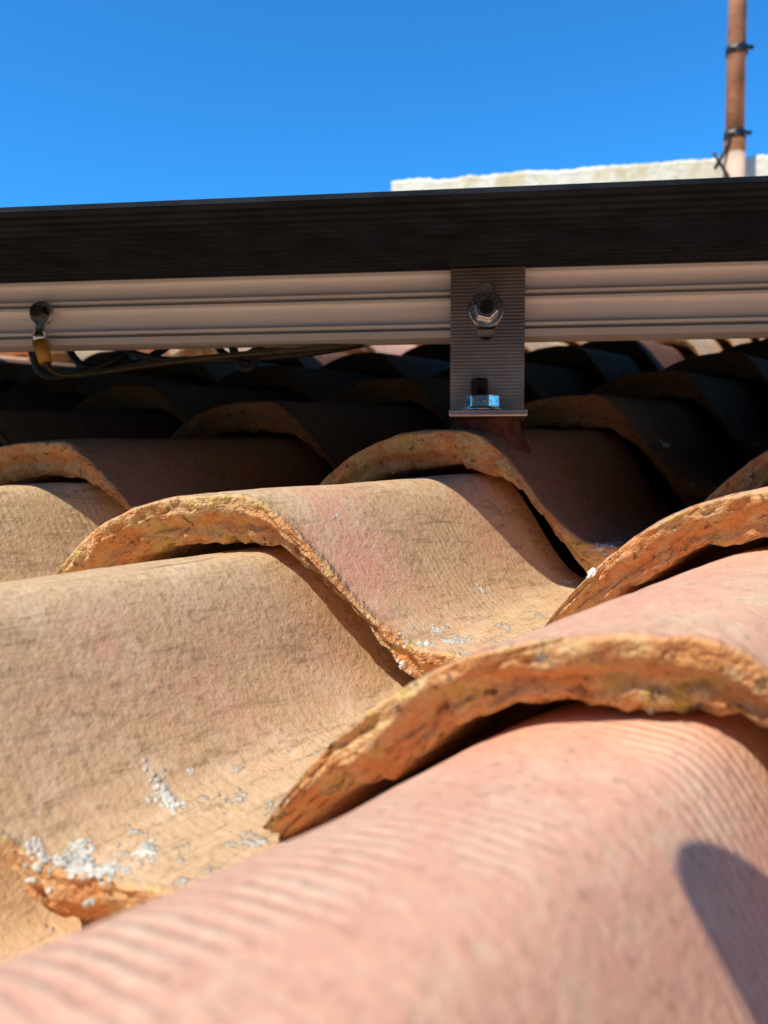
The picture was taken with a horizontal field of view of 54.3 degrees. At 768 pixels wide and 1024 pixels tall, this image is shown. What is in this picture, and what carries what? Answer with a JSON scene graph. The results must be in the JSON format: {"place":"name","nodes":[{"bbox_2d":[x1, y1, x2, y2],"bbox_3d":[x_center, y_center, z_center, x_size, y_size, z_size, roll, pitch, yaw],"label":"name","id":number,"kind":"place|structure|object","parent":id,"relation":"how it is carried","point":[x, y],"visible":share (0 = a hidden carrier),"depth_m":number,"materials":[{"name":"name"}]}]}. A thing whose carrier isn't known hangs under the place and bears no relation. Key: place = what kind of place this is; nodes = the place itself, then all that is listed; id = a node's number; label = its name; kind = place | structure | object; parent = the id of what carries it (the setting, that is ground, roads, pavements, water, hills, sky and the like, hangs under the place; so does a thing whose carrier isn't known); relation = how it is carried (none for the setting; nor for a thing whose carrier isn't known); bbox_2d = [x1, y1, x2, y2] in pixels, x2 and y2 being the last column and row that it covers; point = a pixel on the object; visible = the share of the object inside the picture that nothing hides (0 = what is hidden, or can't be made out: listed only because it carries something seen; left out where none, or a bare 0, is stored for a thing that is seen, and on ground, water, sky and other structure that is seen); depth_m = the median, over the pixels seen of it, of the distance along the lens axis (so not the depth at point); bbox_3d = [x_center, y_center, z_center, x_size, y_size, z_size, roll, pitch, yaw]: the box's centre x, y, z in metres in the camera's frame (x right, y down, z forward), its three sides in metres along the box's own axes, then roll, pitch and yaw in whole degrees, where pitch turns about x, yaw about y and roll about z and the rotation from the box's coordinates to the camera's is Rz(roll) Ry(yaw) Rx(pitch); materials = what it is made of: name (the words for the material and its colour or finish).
{"place":"outdoors","nodes":[
{"label":"outdoors","id":0,"kind":"place"},
{"bbox_2d":[0,0,767,206],"label":"sky","id":1,"kind":"structure","parent":0,"point":[102,101],"materials":[{"name":"blue"}]},
{"bbox_2d":[530,393,767,578],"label":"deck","id":2,"kind":"structure","parent":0,"point":[735,457],"depth_m":1.18,"materials":[{"name":"black"}]},
{"bbox_2d":[0,338,767,1023],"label":"clay tile roof","id":3,"kind":"structure","parent":2,"relation":"on","point":[520,806],"depth_m":0.37,"materials":[{"name":"ceramic"}]},
{"bbox_2d":[20,439,670,908],"bbox_3d":[0.054,0.054,0.637,0.350,0.254,0.752,1,3,21],"label":"lichen","id":4,"kind":"object","parent":3,"relation":"on","point":[78,861],"visible":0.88,"depth_m":0.33},
{"bbox_2d":[449,266,529,453],"bbox_3d":[0.098,-0.139,0.706,0.085,0.191,0.056,0,3,6],"label":"foot bracket","id":5,"kind":"object","parent":3,"relation":"on","point":[486,385],"visible":0.91,"depth_m":0.72,"materials":[{"name":"metal"}]},
{"bbox_2d":[0,261,767,351],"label":"mounting rail","id":6,"kind":"object","parent":5,"relation":"attached to","point":[717,300],"visible":1,"depth_m":0.75,"materials":[{"name":"metal"}]},
{"bbox_2d":[29,301,366,377],"bbox_3d":[-0.169,-0.180,0.780,0.402,0.080,0.023,0,3,0],"label":"cable","id":7,"kind":"object","parent":6,"relation":"attached to","point":[41,313],"visible":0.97,"depth_m":0.77,"materials":[{"name":"metal"}]},
{"bbox_2d":[28,346,366,381],"bbox_3d":[-0.184,-0.181,0.813,0.436,0.078,0.056,0,3,7],"label":"solar cable","id":8,"kind":"object","parent":7,"relation":"attached to","point":[251,365],"visible":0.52,"depth_m":0.81,"materials":[{"name":"black rubber"}]},
{"bbox_2d":[0,176,767,283],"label":"solar panel","id":9,"kind":"object","parent":6,"relation":"on","point":[701,220],"visible":0.97,"depth_m":0.60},
{"bbox_2d":[712,0,753,176],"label":"antenna mast","id":10,"kind":"object","parent":3,"relation":"on","point":[732,155],"visible":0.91,"depth_m":3.00,"materials":[{"name":"metal"}]},
{"bbox_2d":[391,154,767,190],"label":"whitewashed wall","id":11,"kind":"structure","parent":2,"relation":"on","point":[756,165],"depth_m":3.26,"materials":[{"name":"white paint"}]}
]}

